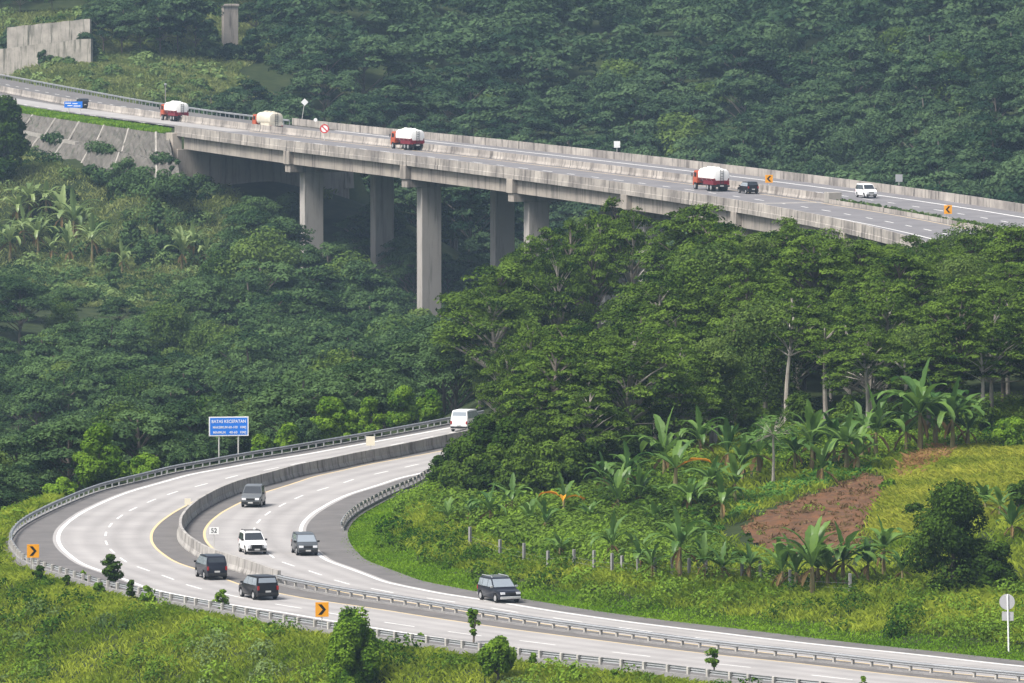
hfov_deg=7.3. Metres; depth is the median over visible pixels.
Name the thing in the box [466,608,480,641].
sapling
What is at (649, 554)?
banana plant
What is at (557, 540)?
banana plant
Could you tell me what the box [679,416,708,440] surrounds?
shrub
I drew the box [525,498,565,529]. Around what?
banana plant
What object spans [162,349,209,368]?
valley tree
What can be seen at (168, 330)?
valley tree
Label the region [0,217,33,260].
banana plant
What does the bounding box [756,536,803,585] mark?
banana plant
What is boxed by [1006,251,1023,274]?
layered tree
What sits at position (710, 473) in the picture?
banana plant
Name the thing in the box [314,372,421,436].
valley tree
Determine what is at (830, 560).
banana plant
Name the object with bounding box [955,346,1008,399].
slim tree
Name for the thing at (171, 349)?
valley tree
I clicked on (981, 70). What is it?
hillside tree
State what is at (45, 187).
banana plant
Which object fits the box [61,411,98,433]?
valley tree
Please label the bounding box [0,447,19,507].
valley tree
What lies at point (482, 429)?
corner tree
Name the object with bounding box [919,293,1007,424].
layered tree
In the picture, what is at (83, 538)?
road pavement
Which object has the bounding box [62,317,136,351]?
valley tree
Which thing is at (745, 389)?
layered tree
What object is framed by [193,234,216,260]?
banana plant
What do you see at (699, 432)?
banana plant
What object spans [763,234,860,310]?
layered tree
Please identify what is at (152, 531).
road markings
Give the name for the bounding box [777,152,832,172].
hillside tree
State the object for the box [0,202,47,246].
banana plant
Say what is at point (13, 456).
valley tree
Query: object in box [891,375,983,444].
banana plant
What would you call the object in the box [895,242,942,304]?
layered tree
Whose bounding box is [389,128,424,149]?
tanker truck
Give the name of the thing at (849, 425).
banana plant
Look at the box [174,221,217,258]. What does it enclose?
banana plant
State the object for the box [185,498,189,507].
delineator
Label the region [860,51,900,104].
hillside tree
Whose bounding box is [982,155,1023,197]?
hillside tree
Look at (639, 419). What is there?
shrub
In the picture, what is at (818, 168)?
hillside tree
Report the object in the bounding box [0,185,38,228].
banana plant
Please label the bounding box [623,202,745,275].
layered tree
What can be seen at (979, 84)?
hillside tree
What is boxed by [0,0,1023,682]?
terrain
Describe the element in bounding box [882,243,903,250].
layered tree
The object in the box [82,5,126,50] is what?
hillside tree
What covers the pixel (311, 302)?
valley tree
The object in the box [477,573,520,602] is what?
suv car
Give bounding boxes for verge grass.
[0,491,65,543]
[0,542,722,682]
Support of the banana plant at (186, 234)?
on the terrain at (338, 208)
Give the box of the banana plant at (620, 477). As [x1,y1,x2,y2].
[591,462,644,507]
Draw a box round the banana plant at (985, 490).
[975,481,1006,506]
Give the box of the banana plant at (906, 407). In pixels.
[872,390,939,450]
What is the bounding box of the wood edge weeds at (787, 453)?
[728,390,1023,469]
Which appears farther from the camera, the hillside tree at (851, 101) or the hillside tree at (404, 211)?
the hillside tree at (851, 101)
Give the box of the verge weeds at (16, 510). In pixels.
[0,493,43,542]
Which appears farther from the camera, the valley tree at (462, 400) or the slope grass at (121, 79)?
the slope grass at (121, 79)
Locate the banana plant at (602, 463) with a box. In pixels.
[581,451,630,485]
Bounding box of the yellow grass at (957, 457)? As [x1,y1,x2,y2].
[864,439,1023,536]
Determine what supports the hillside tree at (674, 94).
on the terrain at (338, 208)
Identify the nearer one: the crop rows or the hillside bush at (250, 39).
the crop rows
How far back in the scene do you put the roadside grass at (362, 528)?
592.66 m
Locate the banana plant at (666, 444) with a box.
[620,406,694,473]
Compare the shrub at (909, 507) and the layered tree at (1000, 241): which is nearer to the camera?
the shrub at (909, 507)
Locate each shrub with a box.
[31,565,46,581]
[37,49,53,64]
[42,476,78,496]
[59,186,78,201]
[62,575,70,585]
[72,423,123,486]
[92,582,105,592]
[113,462,131,481]
[126,580,137,599]
[129,452,160,475]
[137,585,155,601]
[165,447,191,470]
[191,172,211,190]
[193,445,217,465]
[212,589,229,608]
[217,42,244,60]
[230,200,274,224]
[251,433,273,455]
[269,191,299,232]
[273,421,300,450]
[295,416,323,447]
[310,396,350,443]
[325,604,381,682]
[339,410,364,439]
[356,396,386,435]
[385,385,417,429]
[415,388,445,421]
[417,632,424,642]
[425,455,444,483]
[438,460,463,489]
[455,454,489,491]
[474,444,510,498]
[500,443,544,498]
[509,409,559,462]
[528,652,536,664]
[529,440,567,495]
[553,437,592,487]
[568,662,576,672]
[579,436,610,482]
[581,403,630,457]
[598,430,637,468]
[609,669,617,676]
[623,414,652,438]
[630,425,661,463]
[645,416,673,439]
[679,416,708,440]
[707,408,733,435]
[736,397,769,431]
[780,390,814,426]
[831,394,865,424]
[860,676,866,682]
[876,401,901,433]
[878,478,895,489]
[902,502,923,513]
[963,399,994,434]
[975,540,1019,587]
[990,416,1023,445]
[1007,479,1023,508]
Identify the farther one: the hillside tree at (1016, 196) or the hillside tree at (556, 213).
the hillside tree at (556, 213)
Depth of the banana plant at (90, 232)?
1289.73 m
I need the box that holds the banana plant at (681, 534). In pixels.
[643,504,725,576]
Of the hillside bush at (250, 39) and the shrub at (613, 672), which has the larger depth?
the hillside bush at (250, 39)
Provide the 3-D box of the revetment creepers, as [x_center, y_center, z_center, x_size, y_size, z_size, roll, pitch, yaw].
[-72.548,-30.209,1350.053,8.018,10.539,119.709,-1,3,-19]
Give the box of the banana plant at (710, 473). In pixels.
[676,454,739,487]
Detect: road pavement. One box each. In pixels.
[13,98,249,131]
[53,427,967,682]
[206,438,1023,679]
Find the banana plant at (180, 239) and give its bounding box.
[163,225,195,268]
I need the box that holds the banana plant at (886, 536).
[853,513,918,575]
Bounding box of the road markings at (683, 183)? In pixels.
[15,86,1023,238]
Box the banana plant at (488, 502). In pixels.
[464,483,515,520]
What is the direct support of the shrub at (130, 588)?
on the terrain at (338, 208)
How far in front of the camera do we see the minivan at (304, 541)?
640.64 m
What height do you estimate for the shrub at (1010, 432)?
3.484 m
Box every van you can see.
[450,409,478,430]
[855,183,876,197]
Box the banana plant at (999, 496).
[978,486,1023,514]
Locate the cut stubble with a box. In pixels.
[739,471,885,561]
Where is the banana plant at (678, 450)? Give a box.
[650,439,710,483]
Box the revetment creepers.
[39,131,197,198]
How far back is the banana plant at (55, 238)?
1319.75 m
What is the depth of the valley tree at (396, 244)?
1267.32 m
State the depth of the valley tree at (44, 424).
939.01 m
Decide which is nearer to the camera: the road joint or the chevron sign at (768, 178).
the road joint
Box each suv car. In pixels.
[238,528,266,553]
[239,574,278,599]
[240,484,265,506]
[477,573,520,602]
[737,181,758,193]
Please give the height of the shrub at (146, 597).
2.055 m
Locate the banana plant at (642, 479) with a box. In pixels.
[625,463,663,500]
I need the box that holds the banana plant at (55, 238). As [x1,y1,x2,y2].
[40,232,64,258]
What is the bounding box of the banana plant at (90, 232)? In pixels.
[69,212,112,261]
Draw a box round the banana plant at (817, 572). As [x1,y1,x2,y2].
[802,537,834,581]
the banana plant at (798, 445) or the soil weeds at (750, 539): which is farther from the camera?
the banana plant at (798, 445)
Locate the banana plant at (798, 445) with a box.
[774,427,822,472]
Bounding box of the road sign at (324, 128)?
[320,124,328,140]
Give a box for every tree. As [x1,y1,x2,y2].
[0,25,16,48]
[0,95,31,180]
[0,272,27,302]
[0,272,36,301]
[0,277,57,344]
[0,292,16,333]
[0,336,24,354]
[0,352,26,427]
[0,353,28,372]
[0,355,51,424]
[0,363,27,417]
[0,376,21,413]
[0,384,76,427]
[0,418,35,436]
[0,434,62,501]
[0,443,26,460]
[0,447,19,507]
[0,464,36,509]
[1,422,60,445]
[2,369,111,422]
[11,415,128,492]
[11,452,61,502]
[17,351,103,390]
[19,334,75,363]
[28,360,98,423]
[30,331,67,354]
[36,287,91,316]
[37,420,166,490]
[38,320,102,348]
[41,296,80,335]
[46,359,141,417]
[47,406,86,424]
[52,464,86,491]
[53,392,154,422]
[60,345,114,362]
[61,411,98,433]
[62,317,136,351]
[67,317,160,360]
[72,400,170,485]
[73,402,104,409]
[75,8,102,30]
[81,0,112,7]
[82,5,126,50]
[93,353,163,390]
[95,297,144,321]
[98,2,151,52]
[98,354,193,389]
[99,351,133,368]
[104,252,122,288]
[104,370,159,406]
[107,410,194,473]
[112,7,163,48]
[117,0,146,12]
[120,219,141,256]
[120,312,195,350]
[131,239,151,265]
[132,0,183,51]
[136,386,206,422]
[139,299,197,360]
[141,397,173,406]
[145,398,255,465]
[147,200,165,242]
[152,8,198,52]
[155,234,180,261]
[156,367,232,409]
[159,95,180,104]
[161,276,246,325]
[161,347,195,357]
[161,429,229,471]
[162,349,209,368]
[162,358,184,369]
[166,400,273,459]
[169,356,214,370]
[170,271,228,312]
[177,318,232,356]
[177,391,250,459]
[178,10,221,55]
[185,310,218,329]
[188,95,235,117]
[188,110,209,114]
[189,266,217,278]
[192,271,298,332]
[193,324,243,359]
[195,376,236,401]
[198,337,299,376]
[199,228,264,269]
[199,247,243,322]
[200,328,308,366]
[200,370,269,406]
[204,312,291,354]
[205,207,315,261]
[206,365,245,383]
[208,78,278,117]
[214,225,303,294]
[216,195,283,235]
[219,90,273,119]
[228,259,303,323]
[228,291,313,330]
[228,333,260,350]
[230,369,370,447]
[232,392,251,411]
[237,362,307,400]
[237,416,290,453]
[238,0,275,26]
[247,94,329,124]
[251,91,295,115]
[255,4,301,36]
[257,288,359,321]
[263,31,336,92]
[263,368,368,444]
[264,319,330,354]
[265,342,325,371]
[266,265,358,314]
[268,375,284,383]
[272,110,297,124]
[272,307,357,336]
[274,38,379,107]
[277,17,327,53]
[280,68,361,121]
[284,244,330,277]
[284,325,341,359]
[296,361,395,440]
[299,338,408,370]
[305,250,392,313]
[305,347,385,441]
[312,327,376,356]
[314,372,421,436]
[316,242,350,262]
[316,356,418,436]
[318,35,413,93]
[323,237,367,268]
[323,260,415,314]
[324,91,389,126]
[325,314,379,335]
[332,214,369,256]
[333,288,404,316]
[338,85,422,127]
[345,299,402,321]
[348,220,399,256]
[356,326,430,375]
[358,322,414,336]
[360,173,395,188]
[363,173,416,207]
[363,175,414,212]
[364,330,384,342]
[365,313,425,342]
[371,313,419,322]
[372,317,397,325]
[372,320,460,417]
[376,235,416,288]
[378,69,449,120]
[378,98,444,124]
[379,364,429,428]
[381,244,443,309]
[383,112,436,132]
[383,370,426,432]
[384,371,461,429]
[394,179,442,214]
[394,188,489,247]
[394,202,415,219]
[394,215,414,242]
[396,291,416,313]
[402,191,447,227]
[404,213,458,247]
[404,314,432,320]
[409,307,432,316]
[410,316,441,330]
[411,187,523,260]
[412,338,493,409]
[413,369,477,412]
[416,113,473,135]
[416,276,453,290]
[420,63,514,135]
[425,317,459,333]
[426,94,466,133]
[427,262,563,361]
[428,287,544,411]
[430,54,501,111]
[437,431,487,473]
[441,193,484,249]
[441,254,460,292]
[442,253,489,289]
[443,209,521,251]
[444,313,505,407]
[446,391,474,413]
[449,82,559,135]
[450,267,487,291]
[456,231,523,267]
[458,239,482,253]
[463,321,521,402]
[464,414,499,473]
[473,94,501,125]
[474,126,514,138]
[474,345,528,421]
[475,105,565,141]
[477,635,517,681]
[478,209,568,252]
[481,259,523,294]
[486,415,525,456]
[491,381,532,422]
[492,321,552,395]
[495,51,572,95]
[495,397,517,423]
[496,247,543,288]
[497,341,596,415]
[503,233,556,324]
[503,342,604,457]
[503,349,534,377]
[506,82,543,133]
[507,134,554,144]
[509,261,554,327]
[513,324,600,372]
[513,397,573,420]
[514,319,604,353]
[517,83,608,145]
[517,247,598,340]
[524,225,581,304]
[525,345,622,407]
[537,334,594,427]
[538,218,601,320]
[539,383,614,442]
[545,385,637,458]
[547,90,599,133]
[549,201,597,223]
[550,116,575,143]
[550,126,591,146]
[556,75,595,98]
[563,214,596,233]
[563,217,615,296]
[563,373,624,410]
[564,231,622,338]
[567,374,648,427]
[570,98,661,141]
[570,340,626,382]
[572,133,624,151]
[574,327,697,431]
[576,209,631,327]
[583,326,611,343]
[586,68,630,126]
[587,81,684,139]
[589,271,669,330]
[591,196,644,297]
[592,204,599,213]
[593,120,679,156]
[596,58,642,99]
[596,206,671,288]
[604,317,639,337]
[605,275,718,329]
[606,303,671,354]
[606,329,664,379]
[608,293,648,326]
[611,320,696,383]
[617,74,669,111]
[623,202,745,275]
[623,366,671,440]
[625,232,687,274]
[627,99,656,129]
[627,143,661,156]
[634,46,724,91]
[634,344,731,431]
[634,370,723,445]
[636,308,718,395]
[649,112,710,160]
[649,257,722,344]
[657,220,761,297]
[658,86,708,115]
[662,91,731,128]
[662,134,730,162]
[664,241,759,334]
[680,339,750,437]
[685,337,750,443]
[686,348,744,442]
[688,82,729,127]
[691,236,757,288]
[697,30,784,107]
[697,114,784,167]
[697,122,740,152]
[698,256,795,383]
[700,129,776,168]
[701,217,749,245]
[703,69,784,126]
[704,279,754,310]
[713,307,741,338]
[714,282,767,394]
[715,29,777,95]
[718,297,813,408]
[722,339,768,423]
[724,102,788,146]
[724,331,761,427]
[726,235,770,287]
[730,76,788,127]
[741,282,835,411]
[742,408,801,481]
[746,231,771,243]
[750,288,845,389]
[755,24,803,88]
[756,230,800,276]
[759,224,810,275]
[760,159,781,169]
[761,233,822,250]
[761,301,839,391]
[761,305,826,420]
[762,242,841,301]
[763,51,816,103]
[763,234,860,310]
[766,92,838,139]
[767,240,838,302]
[769,216,813,241]
[771,114,841,170]
[773,53,849,95]
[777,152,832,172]
[784,65,863,104]
[784,87,860,136]
[794,322,852,418]
[798,228,824,237]
[800,311,844,401]
[802,23,894,66]
[804,160,836,175]
[808,239,848,298]
[808,317,876,393]
[812,32,891,76]
[812,228,847,307]
[816,58,886,102]
[816,324,915,412]
[820,237,856,250]
[820,242,891,301]
[823,65,882,103]
[823,124,871,167]
[824,168,903,186]
[824,268,877,315]
[827,316,910,382]
[829,345,892,427]
[833,269,938,394]
[834,95,890,116]
[834,293,938,402]
[836,160,878,175]
[837,96,893,148]
[843,250,898,303]
[843,251,943,323]
[843,283,900,324]
[846,239,888,260]
[852,109,914,164]
[857,166,874,177]
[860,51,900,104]
[860,150,936,185]
[871,66,923,104]
[871,154,934,182]
[874,325,950,412]
[874,355,937,391]
[875,107,936,153]
[877,26,913,79]
[879,260,939,323]
[881,95,955,141]
[882,53,987,115]
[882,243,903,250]
[884,248,897,254]
[886,345,979,427]
[887,138,974,184]
[889,242,908,248]
[892,32,946,65]
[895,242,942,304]
[896,234,943,275]
[900,170,989,197]
[900,478,995,592]
[905,17,991,43]
[909,245,983,303]
[910,46,969,88]
[910,121,962,148]
[914,183,949,192]
[914,238,946,259]
[914,275,1013,398]
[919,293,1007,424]
[921,29,980,61]
[924,111,966,130]
[928,51,978,115]
[929,283,974,346]
[930,111,1023,175]
[931,253,998,298]
[932,239,948,286]
[934,35,969,59]
[934,229,979,253]
[940,260,1017,298]
[942,145,1008,184]
[942,287,962,296]
[945,220,983,247]
[945,235,990,265]
[946,77,998,104]
[946,303,1023,407]
[948,94,976,127]
[950,71,1021,130]
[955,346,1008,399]
[958,108,994,143]
[960,25,1018,100]
[965,30,1023,106]
[966,58,1002,81]
[966,179,987,192]
[966,223,1002,258]
[969,287,1023,399]
[972,158,1008,186]
[972,283,1023,393]
[974,261,1023,365]
[976,221,1023,242]
[978,104,1023,154]
[979,225,1023,282]
[980,44,1023,86]
[980,253,1002,278]
[981,226,1023,274]
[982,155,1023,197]
[988,174,1023,203]
[991,152,1023,171]
[992,291,1023,364]
[994,331,1023,378]
[997,5,1023,36]
[1000,59,1023,88]
[1002,88,1023,115]
[1002,261,1023,304]
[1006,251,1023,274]
[1010,69,1023,97]
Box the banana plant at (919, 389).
[868,358,968,448]
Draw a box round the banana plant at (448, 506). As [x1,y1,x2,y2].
[429,496,464,523]
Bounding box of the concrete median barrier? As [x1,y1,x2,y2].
[177,429,469,583]
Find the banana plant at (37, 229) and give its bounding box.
[15,209,58,252]
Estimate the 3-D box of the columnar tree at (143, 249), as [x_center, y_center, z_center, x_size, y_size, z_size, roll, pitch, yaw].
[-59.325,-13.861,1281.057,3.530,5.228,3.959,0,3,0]
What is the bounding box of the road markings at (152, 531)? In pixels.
[56,428,1023,682]
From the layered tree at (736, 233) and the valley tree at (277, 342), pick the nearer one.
the layered tree at (736, 233)
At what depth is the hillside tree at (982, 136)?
1293.45 m
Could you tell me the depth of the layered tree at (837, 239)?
810.75 m
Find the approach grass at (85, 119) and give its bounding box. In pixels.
[19,105,171,132]
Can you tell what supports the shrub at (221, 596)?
on the terrain at (338, 208)
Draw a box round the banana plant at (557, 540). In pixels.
[541,531,578,555]
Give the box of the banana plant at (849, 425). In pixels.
[805,410,876,467]
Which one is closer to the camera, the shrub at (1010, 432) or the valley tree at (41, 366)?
the shrub at (1010, 432)
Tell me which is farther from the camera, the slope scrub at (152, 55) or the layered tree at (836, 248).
the slope scrub at (152, 55)
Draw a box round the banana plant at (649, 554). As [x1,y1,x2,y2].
[634,541,671,577]
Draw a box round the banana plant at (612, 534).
[586,508,637,561]
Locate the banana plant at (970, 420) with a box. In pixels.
[939,397,989,444]
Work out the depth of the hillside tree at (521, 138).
1466.47 m
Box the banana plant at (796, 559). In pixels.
[773,533,820,585]
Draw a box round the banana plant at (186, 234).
[172,228,206,254]
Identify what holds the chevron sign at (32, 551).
on the terrain at (338, 208)
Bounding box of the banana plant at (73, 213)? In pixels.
[44,187,100,237]
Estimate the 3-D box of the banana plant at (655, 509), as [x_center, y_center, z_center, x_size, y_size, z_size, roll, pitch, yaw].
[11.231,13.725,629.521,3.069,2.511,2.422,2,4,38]
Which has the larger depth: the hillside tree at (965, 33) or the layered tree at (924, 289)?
the hillside tree at (965, 33)
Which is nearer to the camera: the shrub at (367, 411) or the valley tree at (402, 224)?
the shrub at (367, 411)
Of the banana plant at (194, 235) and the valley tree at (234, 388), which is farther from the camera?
the banana plant at (194, 235)
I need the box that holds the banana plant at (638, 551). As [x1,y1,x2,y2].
[618,535,659,567]
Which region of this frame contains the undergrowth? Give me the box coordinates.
[427,437,747,567]
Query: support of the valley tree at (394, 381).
on the terrain at (338, 208)
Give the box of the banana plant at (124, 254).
[104,238,139,272]
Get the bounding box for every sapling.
[100,554,123,587]
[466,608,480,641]
[704,647,719,669]
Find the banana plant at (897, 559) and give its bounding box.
[880,548,915,577]
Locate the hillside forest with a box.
[74,0,1023,89]
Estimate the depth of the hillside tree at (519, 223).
1336.83 m
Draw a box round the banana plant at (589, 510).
[575,499,604,519]
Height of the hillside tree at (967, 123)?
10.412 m
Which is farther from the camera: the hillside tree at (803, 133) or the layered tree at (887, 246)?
the hillside tree at (803, 133)
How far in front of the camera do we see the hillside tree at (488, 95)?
1531.51 m
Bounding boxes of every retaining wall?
[0,39,92,74]
[7,19,91,47]
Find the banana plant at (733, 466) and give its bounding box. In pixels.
[702,452,762,501]
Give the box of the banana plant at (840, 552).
[816,520,888,583]
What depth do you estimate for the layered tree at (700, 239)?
785.15 m
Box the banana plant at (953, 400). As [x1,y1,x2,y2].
[909,376,984,447]
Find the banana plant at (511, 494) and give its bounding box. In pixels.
[486,472,534,511]
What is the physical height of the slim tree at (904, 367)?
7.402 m
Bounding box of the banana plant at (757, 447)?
[717,414,794,477]
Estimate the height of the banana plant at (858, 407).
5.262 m
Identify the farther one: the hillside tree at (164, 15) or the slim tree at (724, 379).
the hillside tree at (164, 15)
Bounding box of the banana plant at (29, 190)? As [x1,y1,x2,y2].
[1,175,52,217]
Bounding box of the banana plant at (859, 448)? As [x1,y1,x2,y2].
[831,425,885,467]
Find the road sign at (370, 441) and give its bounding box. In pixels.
[366,436,374,449]
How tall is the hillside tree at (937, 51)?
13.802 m
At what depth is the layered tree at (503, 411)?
683.41 m
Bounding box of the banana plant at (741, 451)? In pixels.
[721,434,763,481]
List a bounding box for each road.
[3,424,1023,682]
[228,130,1023,242]
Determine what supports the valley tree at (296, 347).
on the terrain at (338, 208)
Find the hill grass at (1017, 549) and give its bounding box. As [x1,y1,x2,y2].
[630,401,1023,605]
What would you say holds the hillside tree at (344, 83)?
on the terrain at (338, 208)
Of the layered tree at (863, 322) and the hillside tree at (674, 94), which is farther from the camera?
the hillside tree at (674, 94)
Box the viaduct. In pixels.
[0,86,1023,324]
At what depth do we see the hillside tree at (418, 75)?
1539.80 m
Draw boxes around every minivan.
[194,553,226,579]
[291,531,319,554]
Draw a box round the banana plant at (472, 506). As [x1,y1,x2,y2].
[452,495,482,517]
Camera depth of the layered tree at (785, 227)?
800.97 m
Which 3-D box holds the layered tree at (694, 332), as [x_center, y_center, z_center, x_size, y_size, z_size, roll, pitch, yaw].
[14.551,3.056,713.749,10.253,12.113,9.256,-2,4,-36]
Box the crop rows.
[707,447,882,531]
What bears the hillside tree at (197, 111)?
on the terrain at (338, 208)
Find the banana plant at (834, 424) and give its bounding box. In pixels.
[808,412,855,461]
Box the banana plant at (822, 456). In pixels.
[797,434,844,481]
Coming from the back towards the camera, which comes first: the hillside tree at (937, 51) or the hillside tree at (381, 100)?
the hillside tree at (381, 100)
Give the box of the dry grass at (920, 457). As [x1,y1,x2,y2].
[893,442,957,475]
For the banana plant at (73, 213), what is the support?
on the terrain at (338, 208)
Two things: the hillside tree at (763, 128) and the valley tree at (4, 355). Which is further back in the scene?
the hillside tree at (763, 128)
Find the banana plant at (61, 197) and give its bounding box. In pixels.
[37,184,79,233]
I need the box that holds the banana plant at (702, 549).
[682,531,719,576]
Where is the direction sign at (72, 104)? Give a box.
[64,101,81,112]
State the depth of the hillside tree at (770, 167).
1438.50 m
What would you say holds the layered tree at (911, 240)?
on the terrain at (338, 208)
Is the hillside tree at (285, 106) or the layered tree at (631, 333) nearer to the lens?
the layered tree at (631, 333)
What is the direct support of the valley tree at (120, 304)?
on the terrain at (338, 208)
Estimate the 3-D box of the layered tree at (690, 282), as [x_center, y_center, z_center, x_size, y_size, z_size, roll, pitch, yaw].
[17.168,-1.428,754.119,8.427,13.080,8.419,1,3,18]
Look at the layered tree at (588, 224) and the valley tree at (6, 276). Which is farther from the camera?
the valley tree at (6, 276)
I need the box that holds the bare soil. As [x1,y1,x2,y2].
[743,473,882,550]
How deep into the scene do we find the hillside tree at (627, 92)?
1502.15 m
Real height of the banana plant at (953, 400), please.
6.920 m
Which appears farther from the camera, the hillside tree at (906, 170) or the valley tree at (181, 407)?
the hillside tree at (906, 170)
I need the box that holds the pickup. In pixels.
[77,98,88,106]
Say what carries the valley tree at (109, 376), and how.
on the terrain at (338, 208)
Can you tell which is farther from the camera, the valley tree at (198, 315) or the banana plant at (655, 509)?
the valley tree at (198, 315)
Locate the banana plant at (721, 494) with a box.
[698,464,745,519]
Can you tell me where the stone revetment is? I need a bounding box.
[20,113,179,176]
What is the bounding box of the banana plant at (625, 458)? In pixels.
[599,441,662,483]
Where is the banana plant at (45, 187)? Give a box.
[24,179,66,215]
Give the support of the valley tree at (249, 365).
on the terrain at (338, 208)
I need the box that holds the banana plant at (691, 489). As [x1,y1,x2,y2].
[656,471,714,508]
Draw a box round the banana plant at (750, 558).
[727,542,772,577]
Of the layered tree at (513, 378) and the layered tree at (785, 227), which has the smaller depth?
the layered tree at (513, 378)
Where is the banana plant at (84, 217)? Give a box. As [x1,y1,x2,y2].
[67,208,93,229]
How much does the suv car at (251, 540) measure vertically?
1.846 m
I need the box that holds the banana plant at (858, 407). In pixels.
[832,400,884,454]
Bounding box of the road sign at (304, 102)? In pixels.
[301,99,307,117]
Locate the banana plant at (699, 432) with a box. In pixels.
[673,405,724,460]
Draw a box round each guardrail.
[0,74,289,124]
[8,410,483,546]
[9,540,830,682]
[274,574,1023,682]
[341,469,430,530]
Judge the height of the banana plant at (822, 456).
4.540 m
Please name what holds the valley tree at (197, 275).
on the terrain at (338, 208)
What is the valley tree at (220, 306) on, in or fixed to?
on the terrain at (338, 208)
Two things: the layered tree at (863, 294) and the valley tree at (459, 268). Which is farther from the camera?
the valley tree at (459, 268)
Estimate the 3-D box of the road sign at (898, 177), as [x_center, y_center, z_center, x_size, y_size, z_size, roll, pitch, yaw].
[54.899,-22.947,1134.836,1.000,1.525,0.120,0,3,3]
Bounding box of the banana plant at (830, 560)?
[798,541,859,585]
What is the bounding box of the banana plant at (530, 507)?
[516,495,542,518]
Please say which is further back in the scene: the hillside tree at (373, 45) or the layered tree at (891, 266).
the hillside tree at (373, 45)
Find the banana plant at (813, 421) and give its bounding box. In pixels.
[782,399,844,471]
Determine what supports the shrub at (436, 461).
on the terrain at (338, 208)
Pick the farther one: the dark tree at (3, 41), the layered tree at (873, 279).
the dark tree at (3, 41)
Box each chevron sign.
[27,544,38,569]
[315,602,328,627]
[765,175,772,182]
[944,205,951,213]
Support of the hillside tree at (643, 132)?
on the terrain at (338, 208)
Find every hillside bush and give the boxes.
[76,31,99,56]
[196,19,219,58]
[242,28,264,61]
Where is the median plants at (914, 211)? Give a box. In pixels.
[836,198,1001,227]
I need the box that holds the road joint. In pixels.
[759,202,821,203]
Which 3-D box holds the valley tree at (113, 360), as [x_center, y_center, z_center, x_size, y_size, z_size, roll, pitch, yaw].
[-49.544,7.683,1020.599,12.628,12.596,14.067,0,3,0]
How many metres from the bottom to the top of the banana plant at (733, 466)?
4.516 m
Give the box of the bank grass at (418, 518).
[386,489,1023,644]
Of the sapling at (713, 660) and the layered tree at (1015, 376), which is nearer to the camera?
the sapling at (713, 660)
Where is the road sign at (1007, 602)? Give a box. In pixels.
[999,594,1014,651]
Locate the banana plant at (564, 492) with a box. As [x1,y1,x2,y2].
[539,471,585,508]
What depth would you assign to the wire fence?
603.68 m
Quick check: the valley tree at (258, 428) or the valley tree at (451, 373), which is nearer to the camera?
the valley tree at (258, 428)
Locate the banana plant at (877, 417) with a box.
[845,383,921,455]
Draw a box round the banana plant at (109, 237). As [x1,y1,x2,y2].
[98,230,118,255]
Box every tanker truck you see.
[159,101,188,120]
[251,111,282,126]
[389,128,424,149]
[691,166,729,190]
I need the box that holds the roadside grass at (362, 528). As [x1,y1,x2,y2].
[341,480,1023,661]
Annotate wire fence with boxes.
[468,527,851,590]
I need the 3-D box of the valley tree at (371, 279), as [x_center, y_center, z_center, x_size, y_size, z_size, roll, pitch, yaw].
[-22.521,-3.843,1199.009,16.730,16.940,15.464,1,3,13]
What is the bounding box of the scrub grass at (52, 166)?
[0,151,338,308]
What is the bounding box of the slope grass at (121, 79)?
[0,0,282,108]
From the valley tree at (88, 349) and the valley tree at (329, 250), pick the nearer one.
the valley tree at (88, 349)
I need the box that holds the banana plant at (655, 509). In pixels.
[640,501,672,517]
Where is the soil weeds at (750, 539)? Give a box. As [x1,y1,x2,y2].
[740,483,881,541]
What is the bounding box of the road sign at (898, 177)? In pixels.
[895,174,902,181]
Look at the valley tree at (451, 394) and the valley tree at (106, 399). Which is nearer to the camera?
the valley tree at (451, 394)
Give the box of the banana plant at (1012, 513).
[991,499,1023,538]
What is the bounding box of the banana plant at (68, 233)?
[49,220,85,263]
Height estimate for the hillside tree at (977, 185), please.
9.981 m
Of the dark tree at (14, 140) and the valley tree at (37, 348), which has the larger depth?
the dark tree at (14, 140)
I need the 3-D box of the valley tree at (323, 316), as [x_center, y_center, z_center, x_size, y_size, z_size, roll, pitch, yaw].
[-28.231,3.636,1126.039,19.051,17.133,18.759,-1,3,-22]
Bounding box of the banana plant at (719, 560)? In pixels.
[695,541,745,577]
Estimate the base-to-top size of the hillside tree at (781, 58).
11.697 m
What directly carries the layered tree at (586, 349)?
on the terrain at (338, 208)
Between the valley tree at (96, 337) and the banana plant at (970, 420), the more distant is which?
the valley tree at (96, 337)
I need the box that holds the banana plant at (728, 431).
[703,417,749,466]
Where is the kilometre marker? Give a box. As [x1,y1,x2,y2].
[209,527,218,533]
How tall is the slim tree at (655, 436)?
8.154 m
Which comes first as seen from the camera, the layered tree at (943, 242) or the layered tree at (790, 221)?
the layered tree at (943, 242)
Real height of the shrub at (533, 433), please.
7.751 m
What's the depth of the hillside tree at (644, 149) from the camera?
1460.04 m
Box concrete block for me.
[222,4,238,45]
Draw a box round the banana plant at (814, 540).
[769,516,854,594]
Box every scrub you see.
[0,0,277,101]
[0,145,253,303]
[0,600,540,682]
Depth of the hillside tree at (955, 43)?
1496.88 m
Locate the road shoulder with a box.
[0,78,319,131]
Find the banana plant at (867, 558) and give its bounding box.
[846,537,896,581]
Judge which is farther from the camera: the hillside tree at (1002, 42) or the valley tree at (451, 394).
the hillside tree at (1002, 42)
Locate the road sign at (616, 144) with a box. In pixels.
[614,141,619,147]
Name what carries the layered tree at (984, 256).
on the terrain at (338, 208)

